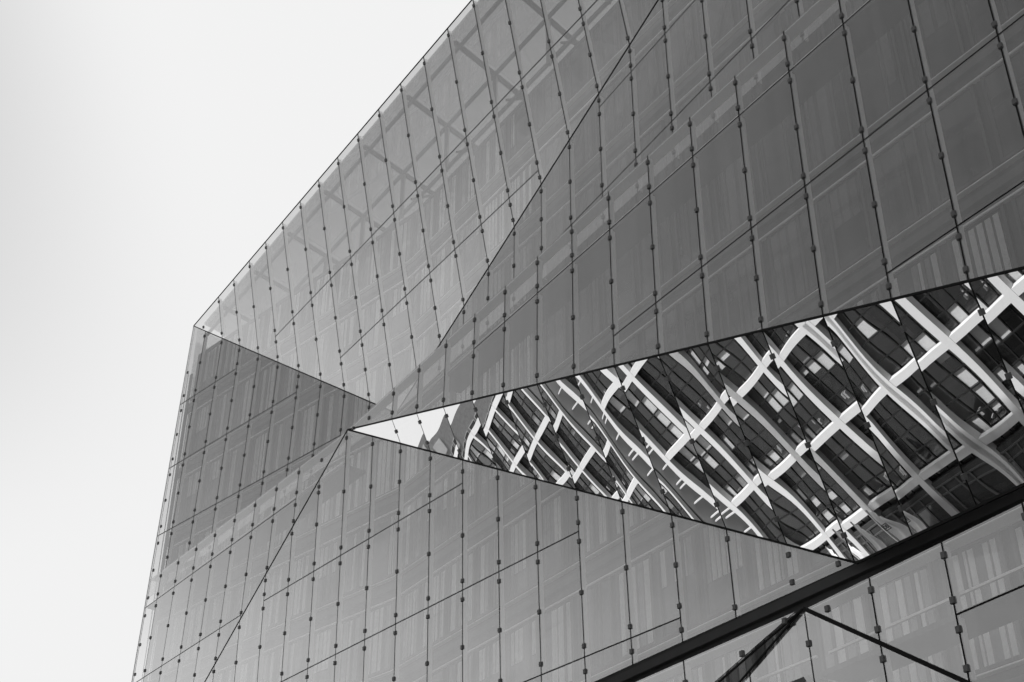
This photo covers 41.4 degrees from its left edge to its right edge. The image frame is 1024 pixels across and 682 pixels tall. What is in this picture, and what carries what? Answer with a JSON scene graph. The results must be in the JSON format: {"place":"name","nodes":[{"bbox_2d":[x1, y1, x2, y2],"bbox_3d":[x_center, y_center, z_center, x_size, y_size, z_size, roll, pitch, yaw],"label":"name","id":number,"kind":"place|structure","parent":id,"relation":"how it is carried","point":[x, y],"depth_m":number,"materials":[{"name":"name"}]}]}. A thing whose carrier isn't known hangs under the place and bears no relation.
{"place":"outdoors","nodes":[
{"label":"outdoors","id":0,"kind":"place"},
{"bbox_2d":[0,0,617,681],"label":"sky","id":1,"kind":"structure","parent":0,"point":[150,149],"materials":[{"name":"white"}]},
{"bbox_2d":[131,0,1023,681],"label":"glass office building","id":2,"kind":"structure","parent":0,"point":[655,340],"depth_m":40.67,"materials":[{"name":"glass"}]},
{"bbox_2d":[228,439,252,496],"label":"inner window","id":3,"kind":"structure","parent":2,"relation":"in","point":[231,464],"depth_m":64.80,"materials":[{"name":"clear glass"}]},
{"bbox_2d":[248,425,275,488],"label":"inner window","id":4,"kind":"structure","parent":2,"relation":"in","point":[256,444],"depth_m":63.77,"materials":[{"name":"grey glass"}]},
{"bbox_2d":[256,360,282,417],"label":"inner window","id":5,"kind":"structure","parent":2,"relation":"in","point":[264,374],"depth_m":65.87,"materials":[{"name":"grey glass"}]},
{"bbox_2d":[262,648,276,681],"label":"inner window","id":6,"kind":"structure","parent":2,"relation":"in","point":[271,669],"depth_m":56.44,"materials":[{"name":"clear glass"}]},
{"bbox_2d":[268,564,283,627],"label":"inner window","id":7,"kind":"structure","parent":2,"relation":"in","point":[280,595],"depth_m":57.99,"materials":[{"name":"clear glass"}]},
{"bbox_2d":[272,411,300,475],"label":"inner window","id":8,"kind":"structure","parent":2,"relation":"in","point":[278,442],"depth_m":62.58,"materials":[{"name":"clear glass"}]},
{"bbox_2d":[276,637,304,681],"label":"inner window","id":9,"kind":"structure","parent":2,"relation":"in","point":[293,652],"depth_m":55.58,"materials":[{"name":"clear glass"}]},
{"bbox_2d":[280,342,306,403],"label":"inner window","id":10,"kind":"structure","parent":2,"relation":"in","point":[285,372],"depth_m":64.57,"materials":[{"name":"grey glass"}]},
{"bbox_2d":[282,551,312,622],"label":"inner window","id":11,"kind":"structure","parent":2,"relation":"in","point":[303,594],"depth_m":57.22,"materials":[{"name":"grey glass"}]},
{"bbox_2d":[297,397,325,461],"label":"inner window","id":12,"kind":"structure","parent":2,"relation":"in","point":[304,412],"depth_m":61.56,"materials":[{"name":"grey glass"}]},
{"bbox_2d":[304,327,331,389],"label":"inner window","id":13,"kind":"structure","parent":2,"relation":"in","point":[315,367],"depth_m":63.50,"materials":[{"name":"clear glass"}]},
{"bbox_2d":[303,625,333,681],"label":"inner window","id":14,"kind":"structure","parent":2,"relation":"in","point":[329,640],"depth_m":54.33,"materials":[{"name":"grey glass"}]},
{"bbox_2d":[311,265,336,321],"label":"inner window","id":15,"kind":"structure","parent":2,"relation":"in","point":[318,283],"depth_m":65.89,"materials":[{"name":"grey glass"}]},
{"bbox_2d":[309,538,340,610],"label":"inner window","id":16,"kind":"structure","parent":2,"relation":"in","point":[332,566],"depth_m":56.01,"materials":[{"name":"grey glass"}]},
{"bbox_2d":[323,382,351,447],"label":"inner window","id":17,"kind":"structure","parent":2,"relation":"in","point":[328,421],"depth_m":60.45,"materials":[{"name":"grey glass"}]},
{"bbox_2d":[330,311,356,374],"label":"inner window","id":18,"kind":"structure","parent":2,"relation":"in","point":[350,334],"depth_m":62.49,"materials":[{"name":"grey glass"}]},
{"bbox_2d":[332,613,363,681],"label":"inner window","id":19,"kind":"structure","parent":2,"relation":"in","point":[354,627],"depth_m":52.98,"materials":[{"name":"grey glass"}]},
{"bbox_2d":[336,251,360,304],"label":"inner window","id":20,"kind":"structure","parent":2,"relation":"in","point":[341,275],"depth_m":64.49,"materials":[{"name":"grey glass"}]},
{"bbox_2d":[339,525,368,596],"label":"inner window","id":21,"kind":"structure","parent":2,"relation":"in","point":[355,580],"depth_m":55.00,"materials":[{"name":"grey glass"}]},
{"bbox_2d":[347,444,371,511],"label":"inner window","id":22,"kind":"structure","parent":2,"relation":"in","point":[367,468],"depth_m":57.05,"materials":[{"name":"grey glass"}]},
{"bbox_2d":[350,366,378,433],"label":"inner window","id":23,"kind":"structure","parent":2,"relation":"in","point":[374,376],"depth_m":59.44,"materials":[{"name":"grey glass"}]},
{"bbox_2d":[356,297,381,358],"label":"inner window","id":24,"kind":"structure","parent":2,"relation":"in","point":[365,312],"depth_m":61.29,"materials":[{"name":"grey glass"}]},
{"bbox_2d":[361,233,387,289],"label":"inner window","id":25,"kind":"structure","parent":2,"relation":"in","point":[381,254],"depth_m":63.30,"materials":[{"name":"grey glass"}]},
{"bbox_2d":[362,600,394,678],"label":"inner window","id":26,"kind":"structure","parent":2,"relation":"in","point":[384,617],"depth_m":51.82,"materials":[{"name":"grey glass"}]},
{"bbox_2d":[372,511,397,584],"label":"inner window","id":27,"kind":"structure","parent":2,"relation":"in","point":[390,540],"depth_m":53.63,"materials":[{"name":"grey glass"}]},
{"bbox_2d":[375,439,402,498],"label":"inner window","id":28,"kind":"structure","parent":2,"relation":"in","point":[380,461],"depth_m":56.01,"materials":[{"name":"grey glass"}]},
{"bbox_2d":[379,350,407,400],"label":"inner window","id":29,"kind":"structure","parent":2,"relation":"in","point":[384,381],"depth_m":58.62,"materials":[{"name":"grey glass"}]},
{"bbox_2d":[383,278,410,343],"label":"inner window","id":30,"kind":"structure","parent":2,"relation":"in","point":[394,298],"depth_m":60.36,"materials":[{"name":"grey glass"}]},
{"bbox_2d":[387,215,413,273],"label":"inner window","id":31,"kind":"structure","parent":2,"relation":"in","point":[391,265],"depth_m":62.24,"materials":[{"name":"grey glass"}]},
{"bbox_2d":[399,584,420,664],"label":"inner window","id":32,"kind":"structure","parent":2,"relation":"in","point":[405,608],"depth_m":50.57,"materials":[{"name":"grey glass"}]},
{"bbox_2d":[402,492,424,569],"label":"inner window","id":33,"kind":"structure","parent":2,"relation":"in","point":[421,499],"depth_m":52.52,"materials":[{"name":"grey glass"}]},
{"bbox_2d":[404,446,425,482],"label":"inner window","id":34,"kind":"structure","parent":2,"relation":"in","point":[415,452],"depth_m":54.52,"materials":[{"name":"grey glass"}]},
{"bbox_2d":[408,329,430,373],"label":"inner window","id":35,"kind":"structure","parent":2,"relation":"in","point":[423,355],"depth_m":57.23,"materials":[{"name":"grey glass"}]},
{"bbox_2d":[411,257,433,322],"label":"inner window","id":36,"kind":"structure","parent":2,"relation":"in","point":[427,291],"depth_m":59.01,"materials":[{"name":"grey glass"}]},
{"bbox_2d":[414,192,435,254],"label":"inner window","id":37,"kind":"structure","parent":2,"relation":"in","point":[430,208],"depth_m":60.98,"materials":[{"name":"grey glass"}]},
{"bbox_2d":[420,566,447,651],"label":"inner window","id":38,"kind":"structure","parent":2,"relation":"in","point":[439,623],"depth_m":49.29,"materials":[{"name":"grey glass"}]},
{"bbox_2d":[424,473,449,554],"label":"inner window","id":39,"kind":"structure","parent":2,"relation":"in","point":[445,500],"depth_m":51.38,"materials":[{"name":"grey glass"}]},
{"bbox_2d":[431,308,454,352],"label":"inner window","id":40,"kind":"structure","parent":2,"relation":"in","point":[444,320],"depth_m":56.01,"materials":[{"name":"grey glass"}]},
{"bbox_2d":[433,234,456,304],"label":"inner window","id":41,"kind":"structure","parent":2,"relation":"in","point":[438,257],"depth_m":57.64,"materials":[{"name":"grey glass"}]},
{"bbox_2d":[436,169,458,232],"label":"inner window","id":42,"kind":"structure","parent":2,"relation":"in","point":[453,181],"depth_m":59.66,"materials":[{"name":"grey glass"}]},
{"bbox_2d":[446,651,474,681],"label":"inner window","id":43,"kind":"structure","parent":2,"relation":"in","point":[458,666],"depth_m":46.36,"materials":[{"name":"grey glass"}]},
{"bbox_2d":[448,548,475,635],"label":"inner window","id":44,"kind":"structure","parent":2,"relation":"in","point":[454,605],"depth_m":48.00,"materials":[{"name":"grey glass"}]},
{"bbox_2d":[450,461,476,536],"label":"inner window","id":45,"kind":"structure","parent":2,"relation":"in","point":[472,468],"depth_m":50.12,"materials":[{"name":"grey glass"}]},
{"bbox_2d":[457,212,480,282],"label":"inner window","id":46,"kind":"structure","parent":2,"relation":"in","point":[467,232],"depth_m":56.52,"materials":[{"name":"grey glass"}]},
{"bbox_2d":[459,145,481,209],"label":"inner window","id":47,"kind":"structure","parent":2,"relation":"in","point":[465,182],"depth_m":58.42,"materials":[{"name":"grey glass"}]},
{"bbox_2d":[476,634,505,681],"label":"inner window","id":48,"kind":"structure","parent":2,"relation":"in","point":[482,668],"depth_m":45.15,"materials":[{"name":"grey glass"}]},
{"bbox_2d":[480,358,502,396],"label":"inner window","id":49,"kind":"structure","parent":2,"relation":"in","point":[487,374],"depth_m":50.83,"materials":[{"name":"grey glass"}]},
{"bbox_2d":[477,528,505,618],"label":"inner window","id":50,"kind":"structure","parent":2,"relation":"in","point":[483,552],"depth_m":46.73,"materials":[{"name":"grey glass"}]},
{"bbox_2d":[478,465,505,517],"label":"inner window","id":51,"kind":"structure","parent":2,"relation":"in","point":[483,470],"depth_m":48.70,"materials":[{"name":"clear glass"}]},
{"bbox_2d":[482,185,506,259],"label":"inner window","id":52,"kind":"structure","parent":2,"relation":"in","point":[496,200],"depth_m":54.84,"materials":[{"name":"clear glass"}]},
{"bbox_2d":[483,119,506,185],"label":"inner window","id":53,"kind":"structure","parent":2,"relation":"in","point":[488,167],"depth_m":56.98,"materials":[{"name":"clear glass"}]},
{"bbox_2d":[509,92,532,159],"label":"inner window","id":54,"kind":"structure","parent":2,"relation":"in","point":[513,125],"depth_m":55.95,"materials":[{"name":"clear glass"}]},
{"bbox_2d":[509,159,533,232],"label":"inner window","id":55,"kind":"structure","parent":2,"relation":"in","point":[531,164],"depth_m":53.61,"materials":[{"name":"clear glass"}]},
{"bbox_2d":[508,473,534,497],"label":"inner window","id":56,"kind":"structure","parent":2,"relation":"in","point":[522,482],"depth_m":46.87,"materials":[{"name":"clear glass"}]},
{"bbox_2d":[508,508,537,600],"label":"inner window","id":57,"kind":"structure","parent":2,"relation":"in","point":[512,570],"depth_m":45.49,"materials":[{"name":"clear glass"}]},
{"bbox_2d":[508,615,539,681],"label":"inner window","id":58,"kind":"structure","parent":2,"relation":"in","point":[533,627],"depth_m":43.54,"materials":[{"name":"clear glass"}]},
{"bbox_2d":[535,64,560,133],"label":"inner window","id":59,"kind":"structure","parent":2,"relation":"in","point":[546,83],"depth_m":54.18,"materials":[{"name":"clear glass"}]},
{"bbox_2d":[536,131,561,190],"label":"inner window","id":60,"kind":"structure","parent":2,"relation":"in","point":[555,140],"depth_m":52.45,"materials":[{"name":"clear glass"}]},
{"bbox_2d":[542,304,567,376],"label":"inner window","id":61,"kind":"structure","parent":2,"relation":"in","point":[559,346],"depth_m":47.33,"materials":[{"name":"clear glass"}]},
{"bbox_2d":[541,488,572,580],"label":"inner window","id":62,"kind":"structure","parent":2,"relation":"in","point":[559,517],"depth_m":44.01,"materials":[{"name":"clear glass"}]},
{"bbox_2d":[545,596,576,681],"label":"inner window","id":63,"kind":"structure","parent":2,"relation":"in","point":[565,615],"depth_m":41.70,"materials":[{"name":"grey glass"}]},
{"bbox_2d":[562,36,590,101],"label":"inner window","id":64,"kind":"structure","parent":2,"relation":"in","point":[569,55],"depth_m":53.11,"materials":[{"name":"grey glass"}]},
{"bbox_2d":[569,277,601,355],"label":"inner window","id":65,"kind":"structure","parent":2,"relation":"in","point":[592,301],"depth_m":46.57,"materials":[{"name":"grey glass"}]},
{"bbox_2d":[574,490,610,560],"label":"inner window","id":66,"kind":"structure","parent":2,"relation":"in","point":[602,540],"depth_m":42.12,"materials":[{"name":"grey glass"}]},
{"bbox_2d":[577,575,615,679],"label":"inner window","id":67,"kind":"structure","parent":2,"relation":"in","point":[603,666],"depth_m":40.35,"materials":[{"name":"grey glass"}]},
{"bbox_2d":[591,3,621,76],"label":"inner window","id":68,"kind":"structure","parent":2,"relation":"in","point":[603,36],"depth_m":51.39,"materials":[{"name":"grey glass"}]},
{"bbox_2d":[602,247,636,329],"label":"inner window","id":69,"kind":"structure","parent":2,"relation":"in","point":[607,273],"depth_m":45.33,"materials":[{"name":"grey glass"}]},
{"bbox_2d":[612,500,649,539],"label":"inner window","id":70,"kind":"structure","parent":2,"relation":"in","point":[635,511],"depth_m":40.79,"materials":[{"name":"grey glass"}]},
{"bbox_2d":[615,553,657,660],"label":"inner window","id":71,"kind":"structure","parent":2,"relation":"in","point":[620,579],"depth_m":39.09,"materials":[{"name":"grey glass"}]},
{"bbox_2d":[622,0,653,45],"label":"inner window","id":72,"kind":"structure","parent":2,"relation":"in","point":[636,5],"depth_m":50.09,"materials":[{"name":"grey glass"}]},
{"bbox_2d":[639,45,660,114],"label":"inner window","id":73,"kind":"structure","parent":2,"relation":"in","point":[655,48],"depth_m":47.35,"materials":[{"name":"grey glass"}]},
{"bbox_2d":[634,120,666,205],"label":"inner window","id":74,"kind":"structure","parent":2,"relation":"in","point":[660,122],"depth_m":45.94,"materials":[{"name":"grey glass"}]},
{"bbox_2d":[637,216,674,301],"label":"inner window","id":75,"kind":"structure","parent":2,"relation":"in","point":[669,218],"depth_m":43.70,"materials":[{"name":"grey glass"}]},
{"bbox_2d":[642,304,680,356],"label":"inner window","id":76,"kind":"structure","parent":2,"relation":"in","point":[675,307],"depth_m":42.05,"materials":[{"name":"grey glass"}]},
{"bbox_2d":[659,18,696,90],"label":"inner window","id":77,"kind":"structure","parent":2,"relation":"in","point":[676,63],"depth_m":46.57,"materials":[{"name":"grey glass"}]},
{"bbox_2d":[656,529,702,640],"bbox_3d":[4.638,6.781,37.756,0.070,2.757,1.709,20,-38,-28],"label":"inner window","id":78,"kind":"structure","parent":2,"relation":"in","point":[660,556],"depth_m":37.78,"materials":[{"name":"grey glass"}]},
{"bbox_2d":[666,87,704,173],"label":"inner window","id":79,"kind":"structure","parent":2,"relation":"in","point":[697,89],"depth_m":44.76,"materials":[{"name":"grey glass"}]},
{"bbox_2d":[664,662,707,681],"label":"inner window","id":80,"kind":"structure","parent":2,"relation":"in","point":[704,676],"depth_m":35.96,"materials":[{"name":"grey glass"}]},
{"bbox_2d":[674,183,715,272],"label":"inner window","id":81,"kind":"structure","parent":2,"relation":"in","point":[691,260],"depth_m":42.49,"materials":[{"name":"grey glass"}]},
{"bbox_2d":[681,274,724,346],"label":"inner window","id":82,"kind":"structure","parent":2,"relation":"in","point":[693,294],"depth_m":40.84,"materials":[{"name":"grey glass"}]},
{"bbox_2d":[696,0,735,57],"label":"inner window","id":83,"kind":"structure","parent":2,"relation":"in","point":[730,1],"depth_m":45.10,"materials":[{"name":"grey glass"}]},
{"bbox_2d":[703,51,745,139],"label":"inner window","id":84,"kind":"structure","parent":2,"relation":"in","point":[722,79],"depth_m":43.36,"materials":[{"name":"grey glass"}]},
{"bbox_2d":[699,524,751,619],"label":"inner window","id":85,"kind":"structure","parent":2,"relation":"in","point":[707,577],"depth_m":36.57,"materials":[{"name":"grey glass"}]},
{"bbox_2d":[710,641,759,681],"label":"inner window","id":86,"kind":"structure","parent":2,"relation":"in","point":[725,659],"depth_m":34.95,"materials":[{"name":"grey glass"}]},
{"bbox_2d":[713,148,758,241],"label":"inner window","id":87,"kind":"structure","parent":2,"relation":"in","point":[735,220],"depth_m":41.14,"materials":[{"name":"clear glass"}]},
{"bbox_2d":[722,241,771,336],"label":"inner window","id":88,"kind":"structure","parent":2,"relation":"in","point":[754,307],"depth_m":39.17,"materials":[{"name":"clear glass"}]},
{"bbox_2d":[742,13,787,103],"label":"inner window","id":89,"kind":"structure","parent":2,"relation":"in","point":[768,35],"depth_m":42.17,"materials":[{"name":"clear glass"}]},
{"bbox_2d":[750,536,803,595],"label":"inner window","id":90,"kind":"structure","parent":2,"relation":"in","point":[786,563],"depth_m":34.72,"materials":[{"name":"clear glass"}]},
{"bbox_2d":[755,111,801,207],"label":"inner window","id":91,"kind":"structure","parent":2,"relation":"in","point":[793,182],"depth_m":39.75,"materials":[{"name":"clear glass"}]},
{"bbox_2d":[761,615,817,681],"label":"inner window","id":92,"kind":"structure","parent":2,"relation":"in","point":[769,657],"depth_m":33.35,"materials":[{"name":"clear glass"}]},
{"bbox_2d":[767,207,817,315],"bbox_3d":[7.844,-2.249,37.800,0.070,2.757,1.709,20,-38,-28],"label":"inner window","id":93,"kind":"structure","parent":2,"relation":"in","point":[781,305],"depth_m":37.92,"materials":[{"name":"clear glass"}]},
{"bbox_2d":[784,0,834,64],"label":"inner window","id":94,"kind":"structure","parent":2,"relation":"in","point":[786,8],"depth_m":40.09,"materials":[{"name":"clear glass"}]},
{"bbox_2d":[799,70,854,171],"bbox_3d":[8.913,-6.292,38.483,0.070,2.832,1.709,20,-38,-28],"label":"inner window","id":95,"kind":"structure","parent":2,"relation":"in","point":[810,116],"depth_m":38.52,"materials":[{"name":"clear glass"}]},
{"bbox_2d":[814,168,874,281],"bbox_3d":[8.913,-3.129,36.438,0.070,2.757,1.709,20,-38,-28],"label":"inner window","id":96,"kind":"structure","parent":2,"relation":"in","point":[844,197],"depth_m":36.59,"materials":[{"name":"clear glass"}]},
{"bbox_2d":[815,592,881,681],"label":"inner window","id":97,"kind":"structure","parent":2,"relation":"in","point":[832,634],"depth_m":31.98,"materials":[{"name":"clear glass"}]},
{"bbox_2d":[838,283,883,310],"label":"inner window","id":98,"kind":"structure","parent":2,"relation":"in","point":[874,295],"depth_m":34.69,"materials":[{"name":"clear glass"}]},
{"bbox_2d":[847,27,907,127],"bbox_3d":[9.982,-7.172,37.121,0.070,2.832,1.709,20,-38,-28],"label":"inner window","id":99,"kind":"structure","parent":2,"relation":"in","point":[884,41],"depth_m":36.87,"materials":[{"name":"grey glass"}]},
{"bbox_2d":[865,128,932,244],"bbox_3d":[9.982,-4.009,35.076,0.070,2.757,1.709,20,-38,-28],"label":"inner window","id":100,"kind":"structure","parent":2,"relation":"in","point":[904,222],"depth_m":35.04,"materials":[{"name":"grey glass"}]},
{"bbox_2d":[878,561,952,681],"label":"inner window","id":101,"kind":"structure","parent":2,"relation":"in","point":[917,596],"depth_m":30.34,"materials":[{"name":"grey glass"}]},
{"bbox_2d":[889,245,947,295],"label":"inner window","id":102,"kind":"structure","parent":2,"relation":"in","point":[924,268],"depth_m":33.25,"materials":[{"name":"grey glass"}]},
{"bbox_2d":[899,0,965,91],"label":"inner window","id":103,"kind":"structure","parent":2,"relation":"in","point":[939,6],"depth_m":35.87,"materials":[{"name":"grey glass"}]},
{"bbox_2d":[920,84,994,205],"bbox_3d":[11.050,-4.889,33.715,0.070,2.757,1.709,20,-38,-28],"label":"inner window","id":104,"kind":"structure","parent":2,"relation":"in","point":[932,138],"depth_m":33.92,"materials":[{"name":"grey glass"}]},
{"bbox_2d":[938,530,1023,678],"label":"inner window","id":105,"kind":"structure","parent":2,"relation":"in","point":[960,565],"depth_m":28.85,"materials":[{"name":"grey glass"}]},
{"bbox_2d":[946,203,1019,281],"bbox_3d":[11.050,-1.694,31.650,0.070,2.757,1.709,20,-38,-28],"label":"inner window","id":106,"kind":"structure","parent":2,"relation":"in","point":[989,229],"depth_m":31.86,"materials":[{"name":"grey glass"}]},
{"bbox_2d":[960,0,1023,46],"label":"inner window","id":107,"kind":"structure","parent":2,"relation":"in","point":[1004,4],"depth_m":34.36,"materials":[{"name":"grey glass"}]},
{"bbox_2d":[980,46,1023,162],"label":"inner window","id":108,"kind":"structure","parent":2,"relation":"in","point":[990,110],"depth_m":32.84,"materials":[{"name":"grey glass"}]},
{"bbox_2d":[1008,520,1023,584],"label":"inner window","id":109,"kind":"structure","parent":2,"relation":"in","point":[1019,533],"depth_m":28.51,"materials":[{"name":"grey glass"}]},
{"bbox_2d":[1010,190,1023,249],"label":"inner window","id":110,"kind":"structure","parent":2,"relation":"in","point":[1013,199],"depth_m":31.28,"materials":[{"name":"grey glass"}]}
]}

